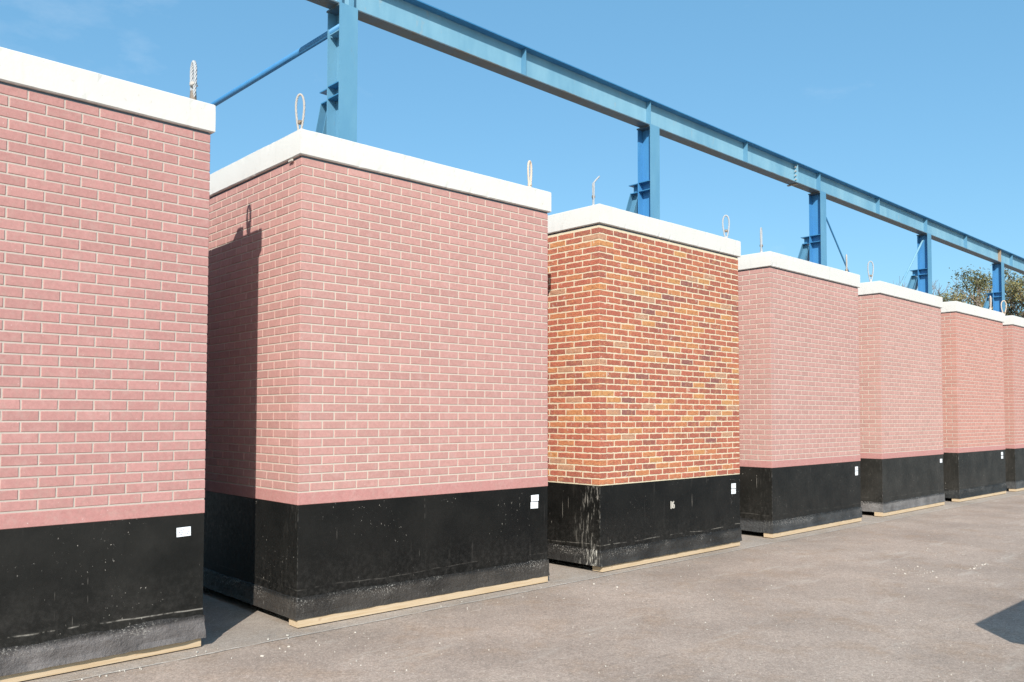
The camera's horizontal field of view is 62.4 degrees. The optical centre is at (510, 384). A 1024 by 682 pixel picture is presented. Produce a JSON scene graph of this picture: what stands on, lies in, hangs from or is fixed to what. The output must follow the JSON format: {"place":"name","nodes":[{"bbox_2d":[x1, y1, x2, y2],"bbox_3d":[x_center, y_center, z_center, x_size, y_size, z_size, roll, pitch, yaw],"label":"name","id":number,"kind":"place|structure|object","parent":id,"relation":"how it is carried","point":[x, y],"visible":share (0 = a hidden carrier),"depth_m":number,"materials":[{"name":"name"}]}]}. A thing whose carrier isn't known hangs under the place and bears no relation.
{"place":"outdoors","nodes":[
{"label":"outdoors","id":0,"kind":"place"},
{"bbox_2d":[0,0,1023,315],"label":"sky","id":1,"kind":"structure","parent":0,"point":[917,106],"materials":[{"name":"blue"}]},
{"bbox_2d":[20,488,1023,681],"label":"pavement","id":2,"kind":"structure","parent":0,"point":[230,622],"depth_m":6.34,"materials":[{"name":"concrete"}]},
{"bbox_2d":[0,638,200,681],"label":"timber bearer","id":3,"kind":"object","parent":2,"relation":"on","point":[59,669],"visible":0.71,"depth_m":4.97,"materials":[{"name":"beige wood"}]},
{"bbox_2d":[289,576,547,627],"bbox_3d":[-0.618,1.700,6.749,2.460,0.058,0.126,2,-3,-43],"label":"timber bearer","id":4,"kind":"object","parent":2,"relation":"on","point":[380,608],"visible":0.69,"depth_m":6.52,"materials":[{"name":"beige wood"}]},
{"bbox_2d":[203,93,550,619],"bbox_3d":[-1.557,-0.176,7.848,2.518,3.785,2.947,2,-3,-42],"label":"brick cabin","id":5,"kind":"object","parent":4,"relation":"on","point":[376,421],"visible":0.86,"depth_m":6.56,"materials":[{"name":"pink brick"}]},
{"bbox_2d":[210,0,1023,311],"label":"steel gantry","id":6,"kind":"object","parent":2,"relation":"on","point":[460,38],"visible":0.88,"depth_m":15.08,"materials":[{"name":"blue metal"}]},
{"bbox_2d":[592,541,739,571],"bbox_3d":[1.703,1.785,8.883,2.426,0.058,0.126,2,-3,-44],"label":"timber bearer","id":7,"kind":"object","parent":2,"relation":"on","point":[654,559],"visible":0.7,"depth_m":8.67,"materials":[{"name":"beige wood"}]},
{"bbox_2d":[547,176,741,566],"bbox_3d":[0.739,-0.098,9.946,2.518,3.799,2.946,2,-3,-44],"label":"brick cabin","id":8,"kind":"object","parent":7,"relation":"on","point":[643,448],"visible":0.71,"depth_m":8.50,"materials":[{"name":"orange brick"}]},
{"bbox_2d":[764,517,861,537],"bbox_3d":[4.035,1.876,11.165,2.466,0.058,0.126,2,-3,-44],"label":"timber bearer","id":9,"kind":"object","parent":2,"relation":"on","point":[785,533],"visible":0.68,"depth_m":10.93,"materials":[{"name":"beige wood"}]},
{"bbox_2d":[738,227,861,533],"bbox_3d":[3.078,-0.010,12.246,2.518,3.804,2.946,2,-3,-44],"label":"brick cabin","id":10,"kind":"object","parent":9,"relation":"on","point":[799,405],"visible":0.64,"depth_m":10.78,"materials":[{"name":"pink brick"}]},
{"bbox_2d":[874,502,944,516],"bbox_3d":[6.358,1.965,13.402,2.486,0.058,0.126,2,-3,-44],"label":"timber bearer","id":11,"kind":"object","parent":2,"relation":"on","point":[881,514],"visible":0.75,"depth_m":13.13,"materials":[{"name":"beige wood"}]},
{"bbox_2d":[858,261,944,512],"bbox_3d":[5.408,0.083,14.489,2.518,3.800,2.946,2,-3,-44],"label":"brick cabin","id":12,"kind":"object","parent":11,"relation":"on","point":[901,405],"visible":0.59,"depth_m":13.04,"materials":[{"name":"pink brick"}]},
{"bbox_2d":[893,276,966,300],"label":"tree","id":13,"kind":"object","parent":2,"relation":"on","point":[917,287],"visible":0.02,"depth_m":73.02,"materials":[{"name":"green plant"}]},
{"bbox_2d":[932,277,981,301],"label":"tree","id":14,"kind":"object","parent":2,"relation":"on","point":[950,291],"visible":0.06,"depth_m":66.49,"materials":[{"name":"green plant"}]},
{"bbox_2d":[932,264,1023,317],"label":"tree","id":15,"kind":"object","parent":2,"relation":"on","point":[982,285],"visible":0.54,"depth_m":45.55,"materials":[{"name":"green plant"}]},
{"bbox_2d":[952,491,1005,501],"bbox_3d":[8.659,2.052,15.579,2.466,0.058,0.126,2,-3,-43],"label":"timber bearer","id":16,"kind":"object","parent":2,"relation":"on","point":[977,497],"visible":0.75,"depth_m":15.33,"materials":[{"name":"beige wood"}]},
{"bbox_2d":[941,296,1006,498],"bbox_3d":[7.716,0.183,16.667,2.518,3.770,2.946,2,-3,-43],"label":"brick cabin","id":17,"kind":"object","parent":16,"relation":"on","point":[974,462],"visible":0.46,"depth_m":15.26,"materials":[{"name":"pink brick"}]},
{"bbox_2d":[1009,487,1023,491],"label":"timber bearer","id":18,"kind":"object","parent":2,"relation":"on","point":[1018,489],"visible":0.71,"depth_m":16.84,"materials":[{"name":"beige wood"}]},
{"bbox_2d":[1001,300,1023,488],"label":"brick cabin","id":19,"kind":"object","parent":18,"relation":"on","point":[1013,342],"visible":0.26,"depth_m":16.93,"materials":[{"name":"pink brick"}]},
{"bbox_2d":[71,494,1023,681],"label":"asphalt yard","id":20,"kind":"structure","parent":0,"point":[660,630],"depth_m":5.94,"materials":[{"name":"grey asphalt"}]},
{"bbox_2d":[81,508,1020,681],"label":"chips","id":21,"kind":"object","parent":20,"relation":"on","point":[642,601],"visible":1,"depth_m":5.64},
{"bbox_3d":[-4.787,1.692,6.501,2.446,0.058,0.125,2,-3,-45],"label":"timber bearer","id":22,"kind":"object","parent":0,"visible":0},
{"bbox_2d":[0,47,215,676],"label":"brick cabin","id":23,"kind":"object","parent":22,"relation":"on","point":[104,211],"visible":1,"depth_m":5.00,"materials":[{"name":"pink brick"}]}
]}

